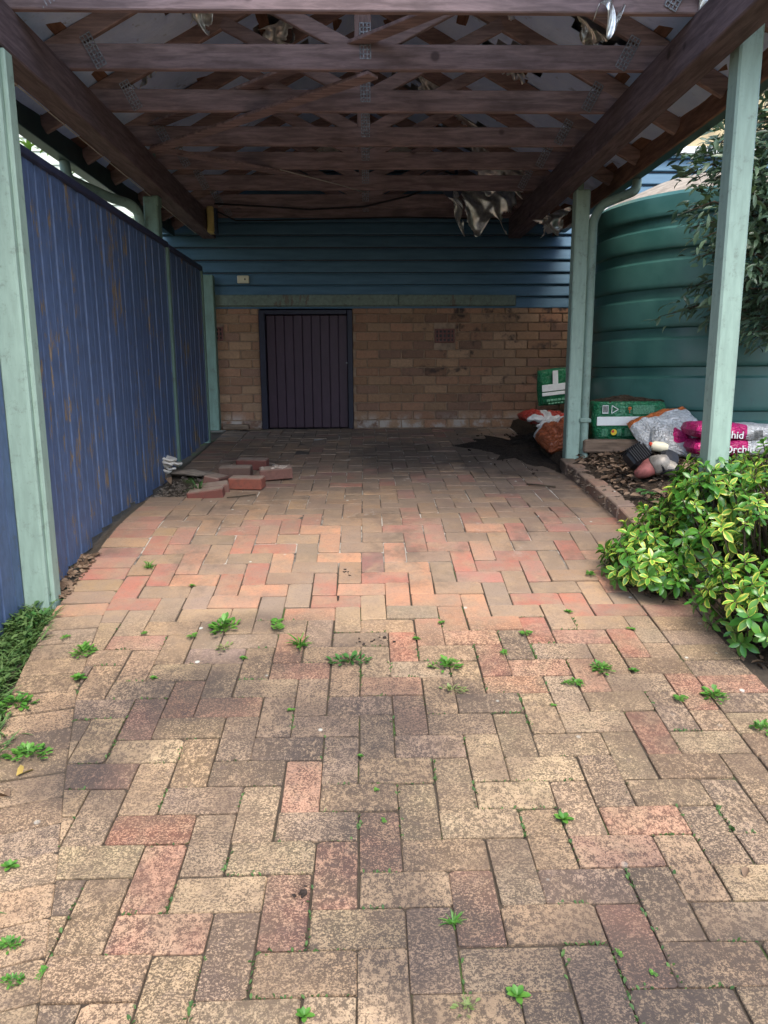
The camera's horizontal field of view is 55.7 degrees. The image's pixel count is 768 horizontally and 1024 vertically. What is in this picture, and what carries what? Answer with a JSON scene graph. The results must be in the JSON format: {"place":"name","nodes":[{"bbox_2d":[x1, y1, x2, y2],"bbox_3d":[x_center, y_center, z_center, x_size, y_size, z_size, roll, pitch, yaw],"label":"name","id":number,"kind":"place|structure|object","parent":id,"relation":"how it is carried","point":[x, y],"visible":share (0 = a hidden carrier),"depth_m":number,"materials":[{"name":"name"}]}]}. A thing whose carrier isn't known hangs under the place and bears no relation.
{"place":"outdoors","nodes":[
{"label":"outdoors","id":0,"kind":"place"},
{"bbox_2d":[0,613,50,693],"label":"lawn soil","id":1,"kind":"structure","parent":0,"point":[13,672],"depth_m":2.99,"materials":[{"name":"brown soil"}]},
{"bbox_2d":[0,370,24,635],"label":"board fence","id":2,"kind":"object","parent":1,"relation":"on","point":[11,595],"visible":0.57,"depth_m":3.16,"materials":[{"name":"paint"}]},
{"bbox_2d":[0,594,64,913],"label":"grass","id":3,"kind":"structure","parent":1,"relation":"on","point":[6,642],"depth_m":3.01,"materials":[{"name":"green plant"}]},
{"bbox_2d":[0,428,767,1023],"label":"driveway","id":4,"kind":"structure","parent":0,"point":[406,530],"depth_m":2.29,"materials":[{"name":"brick"}]},
{"bbox_2d":[0,788,9,795],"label":"fallen leaf","id":5,"kind":"object","parent":4,"relation":"on","point":[7,792],"visible":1,"depth_m":2.17,"materials":[{"name":"beige plant"}]},
{"bbox_2d":[0,859,19,870],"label":"weed","id":6,"kind":"object","parent":4,"relation":"on","point":[9,863],"visible":1,"depth_m":1.91,"materials":[{"name":"green plant"}]},
{"bbox_2d":[0,935,24,954],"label":"weed","id":7,"kind":"object","parent":4,"relation":"on","point":[7,939],"visible":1,"depth_m":1.68,"materials":[{"name":"green plant"}]},
{"bbox_2d":[0,972,25,989],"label":"weed","id":8,"kind":"object","parent":4,"relation":"on","point":[8,976],"visible":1,"depth_m":1.59,"materials":[{"name":"green plant"}]},
{"bbox_2d":[0,692,39,713],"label":"weed","id":9,"kind":"object","parent":4,"relation":"on","point":[24,702],"visible":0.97,"depth_m":2.59,"materials":[{"name":"green plant"}]},
{"bbox_2d":[16,765,32,775],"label":"fallen leaf","id":10,"kind":"object","parent":4,"relation":"on","point":[20,769],"visible":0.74,"depth_m":2.27,"materials":[{"name":"yellow plant"}]},
{"bbox_2d":[2,742,52,760],"bbox_3d":[-1.149,0.767,2.338,0.161,0.047,0.107,-1,11,-1],"label":"weed","id":11,"kind":"object","parent":4,"relation":"on","point":[26,748],"visible":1,"depth_m":2.35,"materials":[{"name":"green plant"}]},
{"bbox_2d":[17,608,55,627],"bbox_3d":[-1.526,0.454,3.195,0.145,0.052,0.213,-1,11,-1],"label":"weed","id":12,"kind":"object","parent":4,"relation":"on","point":[33,613],"visible":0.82,"depth_m":3.20,"materials":[{"name":"green plant"}]},
{"bbox_2d":[34,965,47,979],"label":"weed seedling","id":13,"kind":"object","parent":4,"relation":"on","point":[43,968],"visible":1,"depth_m":1.61,"materials":[{"name":"green plant"}]},
{"bbox_2d":[70,672,87,679],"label":"weed","id":14,"kind":"object","parent":4,"relation":"on","point":[78,675],"visible":1,"depth_m":2.77,"materials":[{"name":"green plant"}]},
{"bbox_2d":[59,552,100,598],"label":"edge litter","id":15,"kind":"object","parent":4,"relation":"on","point":[81,565],"visible":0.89,"depth_m":3.62,"materials":[{"name":"brown plant"}]},
{"bbox_2d":[68,641,97,657],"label":"weed","id":16,"kind":"object","parent":4,"relation":"on","point":[85,645],"visible":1,"depth_m":2.94,"materials":[{"name":"green plant"}]},
{"bbox_2d":[20,144,210,579],"bbox_3d":[-1.677,-0.958,5.066,0.147,1.965,3.590,-1,11,-1],"label":"board fence","id":17,"kind":"object","parent":4,"relation":"on","point":[119,313],"visible":0.89,"depth_m":4.18,"materials":[{"name":"paint"}]},
{"bbox_2d":[142,559,155,567],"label":"weed","id":18,"kind":"object","parent":4,"relation":"on","point":[148,565],"visible":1,"depth_m":3.69,"materials":[{"name":"green plant"}]},
{"bbox_2d":[132,476,203,502],"bbox_3d":[-1.432,-0.159,5.154,0.507,0.152,0.740,-1,11,-1],"label":"rubble","id":19,"kind":"object","parent":4,"relation":"on","point":[179,487],"visible":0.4,"depth_m":5.25,"materials":[{"name":"stone"}]},
{"bbox_2d":[162,455,181,478],"bbox_3d":[-1.592,-0.339,5.399,0.197,0.185,0.174,-1,11,-1],"label":"bracket fungus","id":20,"kind":"object","parent":4,"relation":"on","point":[168,462],"visible":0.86,"depth_m":5.37},
{"bbox_2d":[170,469,213,475],"bbox_3d":[-1.446,-0.298,5.438,0.446,0.054,0.122,2,11,13],"label":"brick","id":21,"kind":"object","parent":4,"relation":"on","point":[186,472],"visible":0.81,"depth_m":5.40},
{"bbox_2d":[183,480,207,491],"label":"grass tuft","id":22,"kind":"object","parent":4,"relation":"on","point":[198,487],"visible":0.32,"depth_m":4.87,"materials":[{"name":"green plant"}]},
{"bbox_2d":[186,485,224,498],"bbox_3d":[-1.183,-0.114,4.835,0.235,0.080,0.112,-8,16,-3],"label":"loose brick","id":23,"kind":"object","parent":4,"relation":"on","point":[213,492],"visible":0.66,"depth_m":4.78,"materials":[{"name":"brick"}]},
{"bbox_2d":[193,480,229,492],"bbox_3d":[-1.176,-0.151,4.961,0.235,0.080,0.112,-8,20,-11],"label":"loose brick","id":24,"kind":"object","parent":4,"relation":"on","point":[225,483],"visible":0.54,"depth_m":4.93,"materials":[{"name":"brick"}]},
{"bbox_2d":[203,473,228,482],"bbox_3d":[-1.196,-0.221,5.181,0.112,0.080,0.235,12,9,6],"label":"loose brick","id":25,"kind":"object","parent":4,"relation":"on","point":[214,477],"visible":0.5,"depth_m":5.09,"materials":[{"name":"brick"}]},
{"bbox_2d":[215,641,232,652],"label":"weed","id":26,"kind":"object","parent":4,"relation":"on","point":[227,642],"visible":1,"depth_m":2.97,"materials":[{"name":"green plant"}]},
{"bbox_2d":[208,612,240,634],"bbox_3d":[-0.690,0.472,3.118,0.139,0.068,0.200,-1,11,-1],"label":"weed","id":27,"kind":"object","parent":4,"relation":"on","point":[223,618],"visible":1,"depth_m":3.12,"materials":[{"name":"green plant"}]},
{"bbox_2d":[218,465,252,477],"bbox_3d":[-1.097,-0.300,5.372,0.235,0.080,0.112,0,16,2],"label":"loose brick","id":28,"kind":"object","parent":4,"relation":"on","point":[230,470],"visible":0.66,"depth_m":5.32,"materials":[{"name":"brick"}]},
{"bbox_2d":[227,494,255,497],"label":"twig","id":29,"kind":"object","parent":4,"relation":"on","point":[241,496],"visible":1,"depth_m":4.79,"materials":[{"name":"wood"}]},
{"bbox_2d":[228,475,265,489],"bbox_3d":[-0.948,-0.204,5.028,0.235,0.080,0.112,1,16,8],"label":"loose brick","id":30,"kind":"object","parent":4,"relation":"on","point":[246,482],"visible":0.98,"depth_m":4.98,"materials":[{"name":"brick"}]},
{"bbox_2d":[236,457,268,469],"bbox_3d":[-1.018,-0.374,5.635,0.235,0.080,0.112,1,16,4],"label":"loose brick","id":31,"kind":"object","parent":4,"relation":"on","point":[256,463],"visible":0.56,"depth_m":5.58,"materials":[{"name":"brick"}]},
{"bbox_2d":[259,464,292,480],"bbox_3d":[-0.785,-0.290,5.274,0.235,0.087,0.120,-6,19,-10],"label":"loose brick","id":32,"kind":"object","parent":4,"relation":"on","point":[277,472],"visible":0.97,"depth_m":5.22,"materials":[{"name":"brick"}]},
{"bbox_2d":[270,618,284,628],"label":"weed","id":33,"kind":"object","parent":4,"relation":"on","point":[273,620],"visible":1,"depth_m":3.15,"materials":[{"name":"green plant"}]},
{"bbox_2d":[286,632,311,648],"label":"weed","id":34,"kind":"object","parent":4,"relation":"on","point":[300,644],"visible":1,"depth_m":2.99,"materials":[{"name":"green plant"}]},
{"bbox_2d":[295,1006,314,1022],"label":"weed","id":35,"kind":"object","parent":4,"relation":"on","point":[303,1013],"visible":1,"depth_m":1.51,"materials":[{"name":"green plant"}]},
{"bbox_2d":[292,569,395,902],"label":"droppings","id":36,"kind":"object","parent":4,"relation":"on","point":[303,892],"visible":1,"depth_m":1.83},
{"bbox_2d":[326,650,371,665],"bbox_3d":[-0.139,0.573,2.880,0.188,0.045,0.110,-1,11,-1],"label":"weed","id":37,"kind":"object","parent":4,"relation":"on","point":[354,654],"visible":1,"depth_m":2.88,"materials":[{"name":"green plant"}]},
{"bbox_2d":[0,0,767,612],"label":"carport","id":38,"kind":"object","parent":4,"relation":"on","point":[170,116],"visible":0.98,"depth_m":4.16,"materials":[{"name":"wood"}]},
{"bbox_2d":[206,206,218,234],"bbox_3d":[-1.573,-2.675,6.663,0.088,0.250,0.100,-1,11,-1],"label":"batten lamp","id":39,"kind":"object","parent":38,"relation":"attached to","point":[212,219],"visible":0.89,"depth_m":6.62,"materials":[{"name":"plastic"}]},
{"bbox_2d":[42,615,758,1023],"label":"joint moss","id":40,"kind":"object","parent":4,"relation":"on","point":[402,835],"visible":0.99,"depth_m":1.93,"materials":[{"name":"green plant"}]},
{"bbox_2d":[427,654,463,672],"bbox_3d":[0.239,0.587,2.831,0.130,0.045,0.099,5,12,28],"label":"weed","id":41,"kind":"object","parent":4,"relation":"on","point":[444,660],"visible":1,"depth_m":2.84,"materials":[{"name":"green plant"}]},
{"bbox_2d":[438,911,465,929],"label":"weed","id":42,"kind":"object","parent":4,"relation":"on","point":[453,921],"visible":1,"depth_m":1.74,"materials":[{"name":"green plant"}]},
{"bbox_2d":[439,683,468,692],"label":"weed","id":43,"kind":"object","parent":4,"relation":"on","point":[449,688],"visible":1,"depth_m":2.69,"materials":[{"name":"green plant"}]},
{"bbox_2d":[450,993,479,1018],"bbox_3d":[0.169,1.036,1.527,0.057,0.019,0.067,3,11,19],"label":"weed","id":44,"kind":"object","parent":4,"relation":"on","point":[464,1004],"visible":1,"depth_m":1.53,"materials":[{"name":"green plant"}]},
{"bbox_2d":[457,428,551,474],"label":"soil crumbs","id":45,"kind":"object","parent":4,"relation":"on","point":[533,473],"visible":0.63,"depth_m":6.23,"materials":[{"name":"black soil"}]},
{"bbox_2d":[506,984,530,1003],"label":"weed","id":46,"kind":"object","parent":4,"relation":"on","point":[518,992],"visible":1,"depth_m":1.55,"materials":[{"name":"green plant"}]},
{"bbox_2d":[518,630,532,634],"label":"weed","id":47,"kind":"object","parent":4,"relation":"on","point":[526,632],"visible":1,"depth_m":3.07,"materials":[{"name":"green plant"}]},
{"bbox_2d":[527,483,555,487],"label":"twig","id":48,"kind":"object","parent":4,"relation":"on","point":[541,485],"visible":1,"depth_m":5.04,"materials":[{"name":"wood"}]},
{"bbox_2d":[554,812,573,823],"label":"weed","id":49,"kind":"object","parent":4,"relation":"on","point":[565,817],"visible":1,"depth_m":2.07,"materials":[{"name":"green plant"}]},
{"bbox_2d":[562,677,582,686],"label":"weed","id":50,"kind":"object","parent":4,"relation":"on","point":[577,681],"visible":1,"depth_m":2.73,"materials":[{"name":"green plant"}]},
{"bbox_2d":[589,659,615,675],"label":"weed","id":51,"kind":"object","parent":4,"relation":"on","point":[605,665],"visible":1,"depth_m":2.82,"materials":[{"name":"green plant"}]},
{"bbox_2d":[559,458,735,623],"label":"brick kerb","id":52,"kind":"structure","parent":4,"relation":"on","point":[620,503],"depth_m":4.50,"materials":[{"name":"brick"}]},
{"bbox_2d":[673,694,688,701],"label":"weed","id":53,"kind":"object","parent":4,"relation":"on","point":[678,697],"visible":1,"depth_m":2.63,"materials":[{"name":"green plant"}]},
{"bbox_2d":[701,684,729,704],"bbox_3d":[1.201,0.658,2.645,0.091,0.040,0.135,-1,11,-1],"label":"weed","id":54,"kind":"object","parent":4,"relation":"on","point":[716,691],"visible":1,"depth_m":2.65,"materials":[{"name":"green plant"}]},
{"bbox_2d":[741,867,748,877],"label":"fallen leaf","id":55,"kind":"object","parent":4,"relation":"on","point":[745,871],"visible":1,"depth_m":1.88,"materials":[{"name":"beige plant"}]},
{"bbox_2d":[749,719,767,735],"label":"weed","id":56,"kind":"object","parent":4,"relation":"on","point":[763,724],"visible":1,"depth_m":2.48,"materials":[{"name":"green plant"}]},
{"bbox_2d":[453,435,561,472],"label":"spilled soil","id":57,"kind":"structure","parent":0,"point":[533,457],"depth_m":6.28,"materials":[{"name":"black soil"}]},
{"bbox_2d":[510,419,767,678],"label":"garden bed","id":58,"kind":"object","parent":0,"point":[521,427],"visible":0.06,"depth_m":4.88,"materials":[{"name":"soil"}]},
{"bbox_2d":[504,431,539,449],"bbox_3d":[1.638,-0.693,6.643,1.019,0.263,1.131,-10,14,-42],"label":"soil mound","id":59,"kind":"object","parent":58,"relation":"on","point":[528,439],"visible":0.16,"depth_m":6.56,"materials":[{"name":"black soil"}]},
{"bbox_2d":[517,409,563,424],"bbox_3d":[1.423,-0.845,6.492,0.419,0.148,0.298,-2,11,-11],"label":"red bag","id":60,"kind":"object","parent":59,"relation":"on","point":[533,416],"visible":0.74,"depth_m":6.39,"materials":[{"name":"red plastic"}]},
{"bbox_2d":[537,367,565,405],"bbox_3d":[1.577,-1.147,6.650,0.370,0.354,0.188,-1,11,-1],"label":"green upright bag","id":61,"kind":"object","parent":59,"relation":"on","point":[550,386],"visible":0.7,"depth_m":6.59,"materials":[{"name":"green plastic"}]},
{"bbox_2d":[536,418,556,427],"bbox_3d":[1.468,-0.752,6.308,0.257,0.131,0.176,-4,11,-19],"label":"white scrap bag","id":62,"kind":"object","parent":58,"relation":"on","point":[542,422],"visible":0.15,"depth_m":6.31,"materials":[{"name":"white plastic"}]},
{"bbox_2d":[533,416,589,453],"bbox_3d":[1.474,-0.647,6.019,0.385,0.313,0.343,-3,11,-12],"label":"rust orange bag","id":63,"kind":"object","parent":58,"relation":"on","point":[547,436],"visible":0.45,"depth_m":5.94,"materials":[{"name":"orange plastic"}]},
{"bbox_2d":[583,439,637,452],"bbox_3d":[1.873,-0.506,5.575,0.692,0.103,0.090,0,11,3],"label":"old sleeper","id":64,"kind":"object","parent":58,"relation":"on","point":[601,445],"visible":0.52,"depth_m":5.54,"materials":[{"name":"brown wood"}]},
{"bbox_2d":[588,401,665,438],"bbox_3d":[1.904,-0.744,5.840,0.598,0.302,0.461,-1,11,-1],"label":"potting mix bag","id":65,"kind":"object","parent":58,"relation":"on","point":[610,420],"visible":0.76,"depth_m":5.62,"materials":[{"name":"green plastic"}]},
{"bbox_2d":[590,395,664,402],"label":"soil on bag","id":66,"kind":"structure","parent":65,"relation":"on","point":[619,398],"depth_m":5.74,"materials":[{"name":"brown soil"}]},
{"bbox_2d":[636,488,681,496],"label":"cut sprig","id":67,"kind":"object","parent":58,"relation":"on","point":[643,491],"visible":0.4,"depth_m":4.32,"materials":[{"name":"green plant"}]},
{"bbox_2d":[626,406,697,450],"bbox_3d":[2.129,-0.630,5.490,0.484,0.322,0.318,-3,11,-14],"label":"white orange bag","id":68,"kind":"object","parent":58,"relation":"on","point":[640,428],"visible":0.58,"depth_m":5.46,"materials":[{"name":"white plastic"}]},
{"bbox_2d":[563,463,767,671],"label":"bark chips","id":69,"kind":"object","parent":58,"relation":"on","point":[602,496],"visible":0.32,"depth_m":4.70,"materials":[{"name":"brown wood"}]},
{"bbox_2d":[651,424,699,458],"bbox_3d":[2.173,-0.508,5.310,0.431,0.252,0.284,2,11,10],"label":"white pink bag","id":70,"kind":"object","parent":58,"relation":"on","point":[673,437],"visible":0.52,"depth_m":5.25,"materials":[{"name":"white plastic"}]},
{"bbox_2d":[595,437,767,657],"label":"variegated bush","id":71,"kind":"object","parent":58,"relation":"on","point":[656,565],"visible":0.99,"depth_m":3.26,"materials":[{"name":"green plant"}]},
{"bbox_2d":[621,441,764,489],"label":"rocks","id":72,"kind":"object","parent":58,"relation":"on","point":[640,460],"visible":0.74,"depth_m":4.66,"materials":[{"name":"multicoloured stone"}]},
{"bbox_2d":[644,88,767,354],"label":"dark tree","id":73,"kind":"object","parent":58,"relation":"on","point":[755,272],"visible":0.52,"depth_m":4.49,"materials":[{"name":"green plant"}]},
{"bbox_2d":[683,438,767,455],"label":"orchid bag","id":74,"kind":"object","parent":58,"relation":"on","point":[691,445],"visible":0.55,"depth_m":4.97,"materials":[{"name":"pink plastic"}]},
{"bbox_2d":[680,421,767,439],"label":"orchid bag","id":75,"kind":"object","parent":74,"relation":"on","point":[748,431],"visible":0.55,"depth_m":4.96,"materials":[{"name":"pink plastic"}]},
{"bbox_2d":[729,449,755,469],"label":"dark plant","id":76,"kind":"object","parent":58,"relation":"on","point":[741,453],"visible":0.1,"depth_m":4.47,"materials":[{"name":"green plant"}]},
{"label":"ground","id":77,"kind":"structure","parent":0,"visible":0},
{"bbox_2d":[19,137,134,219],"bbox_3d":[-2.991,-2.073,5.667,2.472,3.400,4.040,-4,11,-17],"label":"bright shrub","id":78,"kind":"object","parent":77,"relation":"on","point":[27,144],"visible":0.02,"depth_m":6.09,"materials":[{"name":"green plant"}]},
{"bbox_2d":[19,135,134,218],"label":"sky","id":79,"kind":"structure","parent":77,"relation":"on","point":[50,159],"depth_m":9.22,"materials":[{"name":"white"}]},
{"bbox_2d":[162,94,767,430],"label":"house","id":80,"kind":"structure","parent":77,"relation":"on","point":[397,323],"depth_m":7.37,"materials":[{"name":"brick"}]},
{"bbox_2d":[237,275,248,282],"bbox_3d":[-1.403,-2.317,7.239,0.118,0.074,0.032,-1,11,-1],"label":"power outlet","id":81,"kind":"object","parent":80,"relation":"attached to","point":[242,278],"visible":1,"depth_m":7.23,"materials":[{"name":"beige plastic"}]},
{"bbox_2d":[266,315,348,427],"bbox_3d":[-0.783,-1.440,7.481,0.823,1.135,0.080,-1,11,-1],"label":"door","id":82,"kind":"structure","parent":80,"relation":"in","point":[307,355],"depth_m":7.48,"materials":[{"name":"paint"}]},
{"bbox_2d":[546,173,767,423],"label":"water tank","id":83,"kind":"object","parent":77,"relation":"on","point":[644,271],"visible":0.48,"depth_m":5.71,"materials":[{"name":"plastic"}]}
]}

